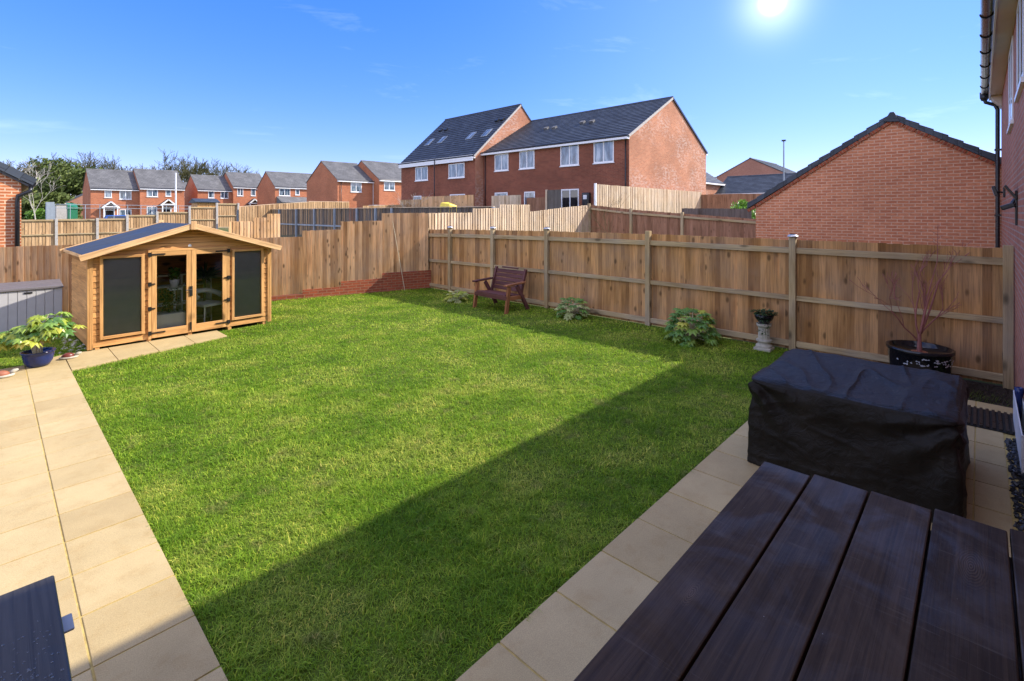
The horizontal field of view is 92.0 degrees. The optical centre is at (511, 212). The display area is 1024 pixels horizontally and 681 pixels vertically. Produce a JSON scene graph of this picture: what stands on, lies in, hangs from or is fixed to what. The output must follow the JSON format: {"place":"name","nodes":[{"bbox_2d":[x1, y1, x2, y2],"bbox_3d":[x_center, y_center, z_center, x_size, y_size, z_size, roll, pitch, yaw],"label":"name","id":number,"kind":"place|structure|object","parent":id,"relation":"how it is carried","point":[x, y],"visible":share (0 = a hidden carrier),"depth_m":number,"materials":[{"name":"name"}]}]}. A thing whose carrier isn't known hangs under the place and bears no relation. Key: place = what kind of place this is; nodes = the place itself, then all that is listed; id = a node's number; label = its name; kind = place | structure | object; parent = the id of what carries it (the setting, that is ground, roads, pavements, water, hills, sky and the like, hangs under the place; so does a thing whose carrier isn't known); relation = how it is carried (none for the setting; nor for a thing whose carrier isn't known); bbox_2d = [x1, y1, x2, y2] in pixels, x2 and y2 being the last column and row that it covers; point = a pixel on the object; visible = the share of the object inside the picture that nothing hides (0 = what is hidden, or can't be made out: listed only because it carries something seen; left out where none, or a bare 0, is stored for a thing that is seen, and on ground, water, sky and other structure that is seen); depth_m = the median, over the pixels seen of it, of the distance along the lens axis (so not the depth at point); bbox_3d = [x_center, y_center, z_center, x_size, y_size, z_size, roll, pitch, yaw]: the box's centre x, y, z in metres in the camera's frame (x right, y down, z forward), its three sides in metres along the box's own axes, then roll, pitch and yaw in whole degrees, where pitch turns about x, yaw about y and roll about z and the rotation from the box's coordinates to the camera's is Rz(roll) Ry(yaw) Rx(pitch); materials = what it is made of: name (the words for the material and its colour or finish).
{"place":"outdoors","nodes":[
{"label":"outdoors","id":0,"kind":"place"},
{"bbox_2d":[0,311,86,353],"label":"potted shrub","id":1,"kind":"object","parent":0,"point":[34,335],"visible":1,"depth_m":7.10,"materials":[{"name":"green plant"}]},
{"bbox_2d":[175,173,176,211],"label":"lamp column","id":2,"kind":"structure","parent":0,"point":[175,192],"depth_m":59.18,"materials":[{"name":"metal"}]},
{"bbox_2d":[0,288,788,680],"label":"lawn turf","id":3,"kind":"structure","parent":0,"point":[454,662],"depth_m":4.55,"materials":[{"name":"plant"}]},
{"bbox_2d":[0,279,63,331],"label":"storage box","id":4,"kind":"object","parent":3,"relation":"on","point":[21,302],"visible":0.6,"depth_m":9.57,"materials":[{"name":"grey plastic"}]},
{"bbox_2d":[56,335,85,352],"bbox_3d":[-7.662,2.264,8.570,1.553,0.033,0.440,0,0,43],"label":"rubble","id":5,"kind":"object","parent":3,"relation":"on","point":[72,344],"visible":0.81,"depth_m":8.53,"materials":[{"name":"stone"}]},
{"bbox_2d":[59,220,281,350],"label":"summerhouse","id":6,"kind":"structure","parent":3,"relation":"on","point":[112,276],"depth_m":8.96,"materials":[{"name":"brown wood"}]},
{"bbox_2d":[99,254,144,339],"bbox_3d":[-6.609,1.405,8.384,0.069,1.385,0.608,0,0,42],"label":"window","id":7,"kind":"structure","parent":6,"relation":"in","point":[121,277],"depth_m":8.40,"materials":[{"name":"black glass"}]},
{"bbox_2d":[148,250,190,337],"bbox_3d":[-6.146,1.445,8.878,0.062,1.515,0.660,0,0,41],"label":"door","id":8,"kind":"structure","parent":6,"relation":"in","point":[154,333],"depth_m":8.81,"materials":[{"name":"brown wood"}]},
{"bbox_2d":[157,309,185,328],"bbox_3d":[-6.322,1.998,9.101,0.336,0.335,0.490,0,0,43],"label":"planter","id":9,"kind":"object","parent":6,"relation":"on","point":[165,319],"visible":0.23,"depth_m":9.01,"materials":[{"name":"white paint"}]},
{"bbox_2d":[157,288,180,311],"bbox_3d":[-6.360,1.626,9.078,0.351,0.462,0.481,0,0,43],"label":"house plant","id":10,"kind":"object","parent":9,"relation":"on","point":[165,302],"visible":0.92,"depth_m":9.09,"materials":[{"name":"green plant"}]},
{"bbox_2d":[167,287,181,309],"bbox_3d":[-6.433,1.800,9.413,0.187,0.730,0.206,0,0,43],"label":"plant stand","id":11,"kind":"object","parent":6,"relation":"on","point":[174,291],"visible":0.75,"depth_m":9.40,"materials":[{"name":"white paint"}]},
{"bbox_2d":[167,267,180,287],"bbox_3d":[-6.433,1.228,9.413,0.219,0.405,0.219,0,0,43],"label":"plant","id":12,"kind":"object","parent":11,"relation":"on","point":[174,282],"visible":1,"depth_m":9.36,"materials":[{"name":"green plant"}]},
{"bbox_2d":[145,270,211,318],"bbox_3d":[-6.730,1.695,9.983,0.300,0.950,1.100,0,0,41],"label":"shelf unit","id":13,"kind":"object","parent":6,"relation":"on","point":[208,297],"visible":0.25,"depth_m":9.96,"materials":[{"name":"white paint"}]},
{"bbox_2d":[185,262,221,321],"bbox_3d":[-6.122,1.559,9.826,0.758,1.211,0.591,0,0,25],"label":"spiky plant","id":14,"kind":"object","parent":6,"relation":"on","point":[204,275],"visible":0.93,"depth_m":9.84,"materials":[{"name":"green plant"}]},
{"bbox_2d":[196,288,221,321],"bbox_3d":[-5.986,1.827,9.695,0.487,0.678,0.573,0,0,24],"label":"tub chair","id":15,"kind":"object","parent":6,"relation":"on","point":[208,303],"visible":0.61,"depth_m":9.71,"materials":[{"name":"white paint"}]},
{"bbox_2d":[191,248,229,331],"bbox_3d":[-5.709,1.445,9.373,0.062,1.515,0.649,0,0,41],"label":"door","id":16,"kind":"structure","parent":6,"relation":"in","point":[218,323],"depth_m":9.36,"materials":[{"name":"brown wood"}]},
{"bbox_2d":[231,248,263,319],"bbox_3d":[-5.284,1.405,9.881,0.069,1.385,0.600,0,0,42],"label":"window","id":17,"kind":"structure","parent":6,"relation":"in","point":[247,267],"depth_m":9.91,"materials":[{"name":"black glass"}]},
{"bbox_2d":[444,289,468,303],"bbox_3d":[-1.434,2.150,12.712,0.651,0.316,0.675,0,0,43],"label":"leafy shrub","id":18,"kind":"object","parent":3,"relation":"on","point":[456,297],"visible":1,"depth_m":12.56,"materials":[{"name":"green plant"}]},
{"bbox_2d":[472,266,529,313],"bbox_3d":[-0.261,1.803,11.754,0.795,0.994,1.200,0,0,-45],"label":"garden bench","id":19,"kind":"object","parent":3,"relation":"on","point":[507,296],"visible":0.97,"depth_m":11.77,"materials":[{"name":"brown wood"}]},
{"bbox_2d":[554,297,590,320],"bbox_3d":[1.321,2.087,10.784,0.771,0.478,0.790,0,0,-17],"label":"leafy shrub","id":20,"kind":"object","parent":3,"relation":"on","point":[571,313],"visible":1,"depth_m":10.61,"materials":[{"name":"green plant"}]},
{"bbox_2d":[753,322,774,351],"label":"stone column","id":21,"kind":"structure","parent":3,"relation":"on","point":[764,342],"depth_m":8.15,"materials":[{"name":"stone"}]},
{"bbox_2d":[750,308,778,335],"bbox_3d":[4.179,1.797,8.213,0.453,0.405,0.496,0,0,43],"label":"planter bowl","id":22,"kind":"object","parent":21,"relation":"on","point":[763,316],"visible":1,"depth_m":8.13,"materials":[{"name":"black ceramic"}]},
{"bbox_2d":[0,0,1000,181],"label":"sky","id":23,"kind":"structure","parent":0,"point":[292,86],"materials":[{"name":"blue"}]},
{"bbox_2d":[0,330,1023,680],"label":"patio","id":24,"kind":"structure","parent":0,"point":[556,636],"depth_m":3.35,"materials":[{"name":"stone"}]},
{"bbox_2d":[0,368,18,378],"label":"garden ornament","id":25,"kind":"object","parent":24,"relation":"on","point":[5,374],"visible":1,"depth_m":6.76,"materials":[{"name":"ceramic"}]},
{"bbox_2d":[0,575,74,680],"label":"garden table","id":26,"kind":"object","parent":24,"relation":"on","point":[35,626],"visible":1,"depth_m":1.76,"materials":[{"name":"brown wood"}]},
{"bbox_2d":[19,347,55,367],"bbox_3d":[-6.970,2.137,7.269,0.392,0.222,0.392,0,0,43],"label":"plant pot","id":27,"kind":"object","parent":24,"relation":"on","point":[35,360],"visible":0.93,"depth_m":7.17,"materials":[{"name":"blue ceramic"}]},
{"bbox_2d":[59,351,81,359],"bbox_3d":[-6.833,2.203,7.643,0.150,0.094,0.270,0,0,43],"label":"garden ornament","id":28,"kind":"object","parent":24,"relation":"on","point":[66,356],"visible":1,"depth_m":7.60,"materials":[{"name":"ceramic"}]},
{"bbox_2d":[574,461,1023,680],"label":"garden table","id":29,"kind":"object","parent":24,"relation":"on","point":[777,573],"visible":1,"depth_m":1.92,"materials":[{"name":"brown wood"}]},
{"bbox_2d":[747,349,969,522],"bbox_3d":[3.149,1.858,4.499,1.489,0.775,1.498,0,0,43],"label":"furniture cover","id":30,"kind":"object","parent":24,"relation":"on","point":[896,432],"visible":0.99,"depth_m":4.02,"materials":[{"name":"black fabric"}]},
{"bbox_2d":[967,405,1014,434],"bbox_3d":[4.871,2.234,5.655,1.280,0.028,0.670,0,0,43],"label":"slatted mat","id":31,"kind":"object","parent":24,"relation":"on","point":[988,419],"visible":0.28,"depth_m":5.31,"materials":[{"name":"rubber"}]},
{"bbox_2d":[1004,438,1023,531],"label":"pebbles","id":32,"kind":"object","parent":24,"relation":"on","point":[1012,450],"visible":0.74,"depth_m":4.12,"materials":[{"name":"grey gravel"}]},
{"bbox_2d":[1013,390,1023,472],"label":"white trough","id":33,"kind":"object","parent":24,"relation":"on","point":[1019,433],"visible":0.62,"depth_m":4.68,"materials":[{"name":"paint"}]},
{"bbox_2d":[1014,386,1023,428],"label":"vase","id":34,"kind":"object","parent":33,"relation":"in","point":[1019,392],"visible":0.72,"depth_m":5.04,"materials":[{"name":"blue ceramic"}]},
{"bbox_2d":[25,354,1012,407],"bbox_3d":[-4.059,2.300,7.126,16.300,0.001,13.750,0,0,43],"label":"soil bed","id":35,"kind":"object","parent":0,"point":[1009,395],"depth_m":6.29,"materials":[{"name":"brown soil"}]},
{"bbox_2d":[0,213,430,315],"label":"fence","id":36,"kind":"object","parent":35,"relation":"on","point":[354,257],"visible":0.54,"depth_m":13.61,"materials":[{"name":"wood"}]},
{"bbox_2d":[664,307,722,347],"bbox_3d":[3.191,2.032,8.783,1.041,0.653,1.053,0,0,43],"label":"leafy shrub","id":37,"kind":"object","parent":35,"relation":"on","point":[700,325],"visible":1,"depth_m":8.53,"materials":[{"name":"green plant"}]},
{"bbox_2d":[428,226,1013,389],"bbox_3d":[1.956,1.317,10.806,12.660,1.967,0.176,0,0,43],"label":"garden fence","id":38,"kind":"object","parent":35,"relation":"on","point":[813,295],"visible":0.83,"depth_m":8.44,"materials":[{"name":"wood"}]},
{"bbox_2d":[885,340,955,373],"bbox_3d":[5.485,2.045,6.651,0.730,0.490,0.730,0,0,43],"label":"plant pot","id":39,"kind":"object","parent":35,"relation":"on","point":[937,357],"visible":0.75,"depth_m":6.49,"materials":[{"name":"black ceramic"}]},
{"bbox_2d":[850,225,970,351],"bbox_3d":[5.410,1.000,6.694,1.905,1.741,0.846,0,0,-21],"label":"acer tree","id":40,"kind":"object","parent":39,"relation":"in","point":[921,331],"visible":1,"depth_m":6.65,"materials":[{"name":"red plant"}]},
{"bbox_2d":[966,381,1009,405],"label":"soil clods","id":41,"kind":"object","parent":35,"relation":"on","point":[999,393],"visible":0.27,"depth_m":6.26,"materials":[{"name":"soil"}]},
{"bbox_2d":[62,224,1002,385],"bbox_3d":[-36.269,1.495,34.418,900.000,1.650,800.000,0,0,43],"label":"ground","id":42,"kind":"structure","parent":0,"point":[222,229],"depth_m":10.76,"materials":[{"name":"soil"}]},
{"bbox_2d":[0,162,37,246],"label":"brick garage","id":43,"kind":"structure","parent":42,"relation":"on","point":[13,189],"depth_m":11.86,"materials":[{"name":"red brick"}]},
{"bbox_2d":[24,208,44,219],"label":"bush","id":44,"kind":"object","parent":42,"relation":"on","point":[30,214],"visible":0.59,"depth_m":63.26,"materials":[{"name":"green plant"}]},
{"bbox_2d":[17,159,64,219],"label":"birch tree","id":45,"kind":"object","parent":42,"relation":"on","point":[37,183],"visible":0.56,"depth_m":57.70,"materials":[{"name":"white plant"}]},
{"bbox_2d":[21,166,72,195],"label":"evergreen tree","id":46,"kind":"object","parent":42,"relation":"on","point":[32,175],"visible":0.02,"depth_m":82.27,"materials":[{"name":"green plant"}]},
{"bbox_2d":[45,202,53,219],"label":"metal cabinet","id":47,"kind":"object","parent":42,"relation":"on","point":[49,210],"visible":0.59,"depth_m":43.97,"materials":[{"name":"grey metal"}]},
{"bbox_2d":[21,191,82,219],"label":"evergreen tree","id":48,"kind":"object","parent":42,"relation":"on","point":[26,205],"visible":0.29,"depth_m":65.66,"materials":[{"name":"green plant"}]},
{"bbox_2d":[25,156,83,196],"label":"evergreen tree","id":49,"kind":"object","parent":42,"relation":"on","point":[55,168],"visible":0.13,"depth_m":81.02,"materials":[{"name":"green plant"}]},
{"bbox_2d":[55,205,66,218],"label":"grey shed","id":50,"kind":"structure","parent":42,"relation":"on","point":[60,212],"depth_m":46.67,"materials":[{"name":"concrete"}]},
{"bbox_2d":[35,166,102,199],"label":"evergreen tree","id":51,"kind":"object","parent":42,"relation":"on","point":[75,182],"visible":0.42,"depth_m":77.46,"materials":[{"name":"green plant"}]},
{"bbox_2d":[66,203,77,218],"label":"green container","id":52,"kind":"object","parent":42,"relation":"on","point":[74,211],"visible":0.55,"depth_m":45.09,"materials":[{"name":"paint"}]},
{"bbox_2d":[65,193,82,215],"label":"brick house","id":53,"kind":"structure","parent":42,"relation":"on","point":[78,199],"depth_m":69.52,"materials":[{"name":"orange brick"}]},
{"bbox_2d":[51,151,131,169],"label":"bare tree","id":54,"kind":"object","parent":42,"relation":"on","point":[88,159],"visible":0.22,"depth_m":100.62,"materials":[{"name":"grey plant"}]},
{"bbox_2d":[82,168,138,218],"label":"brick house","id":55,"kind":"structure","parent":42,"relation":"on","point":[105,188],"depth_m":61.82,"materials":[{"name":"red brick"}]},
{"bbox_2d":[119,191,131,199],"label":"window","id":56,"kind":"structure","parent":55,"relation":"in","point":[123,195],"depth_m":62.06,"materials":[{"name":"white plastic"}]},
{"bbox_2d":[77,152,146,170],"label":"bare tree","id":57,"kind":"object","parent":42,"relation":"on","point":[110,164],"visible":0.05,"depth_m":101.62,"materials":[{"name":"grey plant"}]},
{"bbox_2d":[54,204,178,219],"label":"wire fence","id":58,"kind":"object","parent":42,"relation":"on","point":[99,208],"visible":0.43,"depth_m":43.76,"materials":[{"name":"grey metal"}]},
{"bbox_2d":[21,203,238,245],"bbox_3d":[-24.307,0.785,32.456,0.145,3.030,11.726,0,0,43],"label":"boundary fence","id":59,"kind":"object","parent":42,"relation":"on","point":[64,231],"visible":0.5,"depth_m":31.09,"materials":[{"name":"wood"}]},
{"bbox_2d":[133,168,184,214],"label":"brick house","id":60,"kind":"structure","parent":42,"relation":"on","point":[156,187],"depth_m":64.56,"materials":[{"name":"red brick"}]},
{"bbox_2d":[138,149,218,181],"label":"bare tree","id":61,"kind":"object","parent":42,"relation":"on","point":[174,168],"visible":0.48,"depth_m":105.54,"materials":[{"name":"grey plant"}]},
{"bbox_2d":[189,198,219,206],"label":"timber shed","id":62,"kind":"structure","parent":42,"relation":"on","point":[196,202],"depth_m":45.86,"materials":[{"name":"wood"}]},
{"bbox_2d":[184,174,231,211],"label":"brick house","id":63,"kind":"structure","parent":42,"relation":"on","point":[218,188],"depth_m":71.94,"materials":[{"name":"red brick"}]},
{"bbox_2d":[176,153,252,181],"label":"bare tree","id":64,"kind":"object","parent":42,"relation":"on","point":[206,169],"visible":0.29,"depth_m":108.43,"materials":[{"name":"grey plant"}]},
{"bbox_2d":[224,172,261,205],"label":"brick house","id":65,"kind":"structure","parent":42,"relation":"on","point":[243,186],"depth_m":73.85,"materials":[{"name":"red brick"}]},
{"bbox_2d":[229,214,279,237],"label":"boundary fence","id":66,"kind":"object","parent":42,"relation":"on","point":[267,227],"visible":0.51,"depth_m":22.62,"materials":[{"name":"beige wood"}]},
{"bbox_2d":[256,171,310,205],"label":"brick house","id":67,"kind":"structure","parent":42,"relation":"on","point":[273,187],"depth_m":69.65,"materials":[{"name":"red brick"}]},
{"bbox_2d":[279,188,289,195],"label":"window","id":68,"kind":"structure","parent":67,"relation":"in","point":[282,192],"depth_m":68.45,"materials":[{"name":"white plastic"}]},
{"bbox_2d":[239,201,348,234],"bbox_3d":[-14.233,0.319,32.921,0.104,2.243,7.288,0,0,43],"label":"boundary fence","id":69,"kind":"object","parent":42,"relation":"on","point":[249,213],"visible":0.45,"depth_m":32.28,"materials":[{"name":"beige wood"}]},
{"bbox_2d":[306,160,374,220],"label":"brick house","id":70,"kind":"structure","parent":42,"relation":"on","point":[351,184],"depth_m":57.17,"materials":[{"name":"red brick"}]},
{"bbox_2d":[351,182,361,192],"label":"window","id":71,"kind":"structure","parent":70,"relation":"in","point":[355,187],"depth_m":56.59,"materials":[{"name":"white plastic"}]},
{"bbox_2d":[237,206,494,236],"bbox_3d":[-10.292,0.941,26.765,26.679,2.389,0.130,0,0,43],"label":"boundary fence","id":72,"kind":"object","parent":42,"relation":"on","point":[296,224],"visible":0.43,"depth_m":25.73,"materials":[{"name":"grey wood"}]},
{"bbox_2d":[358,160,400,204],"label":"brick house","id":73,"kind":"structure","parent":42,"relation":"on","point":[385,177],"depth_m":58.75,"materials":[{"name":"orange brick"}]},
{"bbox_2d":[384,181,394,190],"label":"window","id":74,"kind":"structure","parent":73,"relation":"in","point":[388,186],"depth_m":58.24,"materials":[{"name":"white plastic"}]},
{"bbox_2d":[363,204,411,212],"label":"boundary fence","id":75,"kind":"object","parent":42,"relation":"on","point":[374,206],"visible":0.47,"depth_m":35.49,"materials":[{"name":"wood"}]},
{"bbox_2d":[400,199,421,212],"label":"boundary fence","id":76,"kind":"object","parent":42,"relation":"on","point":[416,204],"visible":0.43,"depth_m":37.16,"materials":[{"name":"wood"}]},
{"bbox_2d":[422,195,473,212],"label":"boundary fence","id":77,"kind":"object","parent":42,"relation":"on","point":[457,200],"visible":0.45,"depth_m":33.61,"materials":[{"name":"brown wood"}]},
{"bbox_2d":[398,104,530,205],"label":"tall terrace house","id":78,"kind":"structure","parent":42,"relation":"on","point":[445,158],"depth_m":38.69,"materials":[{"name":"brick"}]},
{"bbox_2d":[415,166,427,181],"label":"window","id":79,"kind":"structure","parent":78,"relation":"in","point":[421,173],"depth_m":39.84,"materials":[{"name":"glass"}]},
{"bbox_2d":[448,163,464,178],"bbox_3d":[-4.140,-3.128,36.864,1.917,1.130,0.120,0,0,44],"label":"window","id":80,"kind":"structure","parent":78,"relation":"in","point":[457,170],"depth_m":36.79,"materials":[{"name":"glass"}]},
{"bbox_2d":[492,195,520,207],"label":"boundary fence","id":81,"kind":"object","parent":42,"relation":"on","point":[497,201],"visible":0.47,"depth_m":30.29,"materials":[{"name":"wood"}]},
{"bbox_2d":[428,203,590,232],"bbox_3d":[0.284,0.915,18.292,0.100,2.650,9.052,0,0,43],"label":"boundary fence","id":82,"kind":"object","parent":42,"relation":"on","point":[514,217],"visible":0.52,"depth_m":18.12,"materials":[{"name":"beige wood"}]},
{"bbox_2d":[527,197,544,211],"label":"boundary fence","id":83,"kind":"object","parent":42,"relation":"on","point":[536,204],"visible":0.33,"depth_m":29.30,"materials":[{"name":"wood"}]},
{"bbox_2d":[545,189,560,209],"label":"boundary fence","id":84,"kind":"object","parent":42,"relation":"on","point":[552,199],"visible":0.44,"depth_m":27.32,"materials":[{"name":"wood"}]},
{"bbox_2d":[480,96,707,223],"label":"terrace house","id":85,"kind":"structure","parent":42,"relation":"on","point":[657,144],"depth_m":31.59,"materials":[{"name":"brick"}]},
{"bbox_2d":[494,153,508,171],"bbox_3d":[-0.733,-3.524,34.733,1.450,1.230,0.120,0,0,44],"label":"window","id":86,"kind":"structure","parent":85,"relation":"in","point":[501,160],"depth_m":34.71,"materials":[{"name":"white plastic"}]},
{"bbox_2d":[518,150,534,169],"bbox_3d":[1.001,-3.542,33.088,1.440,1.260,0.120,0,0,44],"label":"window","id":87,"kind":"structure","parent":85,"relation":"in","point":[526,158],"depth_m":33.09,"materials":[{"name":"white plastic"}]},
{"bbox_2d":[524,191,534,204],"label":"window","id":88,"kind":"structure","parent":85,"relation":"in","point":[531,194],"depth_m":32.99,"materials":[{"name":"white plastic"}]},
{"bbox_2d":[559,145,579,166],"bbox_3d":[3.571,-3.556,30.649,1.512,1.357,0.120,0,0,44],"label":"window","id":89,"kind":"structure","parent":85,"relation":"in","point":[569,155],"depth_m":30.63,"materials":[{"name":"glass"}]},
{"bbox_2d":[561,189,578,209],"bbox_3d":[3.610,-0.846,30.640,1.345,1.269,0.080,0,0,44],"label":"patio door","id":90,"kind":"structure","parent":85,"relation":"in","point":[569,197],"depth_m":30.63,"materials":[{"name":"white plastic"}]},
{"bbox_2d":[593,141,614,163],"bbox_3d":[5.371,-3.556,28.941,1.477,1.335,0.120,0,0,44],"label":"window","id":91,"kind":"structure","parent":85,"relation":"in","point":[603,151],"depth_m":28.90,"materials":[{"name":"glass"}]},
{"bbox_2d":[579,195,629,232],"bbox_3d":[2.813,0.762,16.617,1.564,2.980,3.049,0,0,29],"label":"bare sapling","id":92,"kind":"object","parent":42,"relation":"on","point":[602,211],"visible":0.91,"depth_m":16.89,"materials":[{"name":"brown plant"}]},
{"bbox_2d":[594,183,700,212],"bbox_3d":[8.485,-0.385,29.083,0.100,2.170,12.742,0,0,43],"label":"boundary fence","id":93,"kind":"object","parent":42,"relation":"on","point":[604,195],"visible":0.54,"depth_m":28.04,"materials":[{"name":"beige wood"}]},
{"bbox_2d":[587,204,755,237],"bbox_3d":[5.884,0.595,19.217,7.020,2.010,0.130,0,0,43],"label":"boundary fence","id":94,"kind":"object","parent":42,"relation":"on","point":[631,220],"visible":0.49,"depth_m":19.10,"materials":[{"name":"brown wood"}]},
{"bbox_2d":[682,208,751,218],"bbox_3d":[7.606,0.528,18.516,2.577,1.425,0.046,0,0,43],"label":"fence panel","id":95,"kind":"object","parent":42,"relation":"on","point":[736,213],"visible":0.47,"depth_m":18.34,"materials":[{"name":"grey wood"}]},
{"bbox_2d":[701,192,760,215],"bbox_3d":[14.830,-0.300,31.934,5.450,2.200,0.100,0,0,43],"label":"boundary fence","id":96,"kind":"object","parent":42,"relation":"on","point":[716,201],"visible":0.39,"depth_m":32.75,"materials":[{"name":"brown wood"}]},
{"bbox_2d":[730,199,755,218],"bbox_3d":[9.344,0.219,20.582,2.034,1.623,1.805,0,0,43],"label":"bush","id":97,"kind":"object","parent":42,"relation":"on","point":[741,204],"visible":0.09,"depth_m":20.59,"materials":[{"name":"green plant"}]},
{"bbox_2d":[715,173,795,193],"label":"garage row","id":98,"kind":"object","parent":42,"relation":"on","point":[753,184],"visible":0.3,"depth_m":48.72,"materials":[{"name":"tile"}]},
{"bbox_2d":[747,112,1000,247],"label":"brick garage","id":99,"kind":"structure","parent":42,"relation":"on","point":[892,178],"depth_m":11.99,"materials":[{"name":"brick"}]},
{"bbox_2d":[979,0,1023,399],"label":"house wall","id":100,"kind":"structure","parent":42,"relation":"on","point":[1001,35],"depth_m":6.68,"materials":[{"name":"brick"}]},
{"bbox_2d":[1000,185,1017,224],"bbox_3d":[6.028,-0.093,5.998,0.150,0.485,0.260,0,0,43],"label":"wall bracket","id":101,"kind":"object","parent":100,"relation":"attached to","point":[1013,203],"visible":1,"depth_m":5.92,"materials":[{"name":"black plastic"}]},
{"bbox_2d":[1007,36,1013,134],"bbox_3d":[7.226,-1.810,7.136,0.082,1.200,1.300,0,0,44],"label":"window","id":102,"kind":"structure","parent":100,"relation":"in","point":[1010,57],"depth_m":7.12,"materials":[{"name":"white plastic"}]},
{"bbox_2d":[1014,0,1023,102],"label":"window","id":103,"kind":"structure","parent":100,"relation":"in","point":[1020,7],"depth_m":5.36,"materials":[{"name":"white plastic"}]},
{"bbox_2d":[706,172,725,194],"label":"brick house","id":104,"kind":"structure","parent":0,"point":[713,185],"depth_m":49.19,"materials":[{"name":"brick"}]},
{"bbox_2d":[715,158,796,181],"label":"brick house","id":105,"kind":"structure","parent":0,"point":[751,166],"depth_m":56.95,"materials":[{"name":"brick"}]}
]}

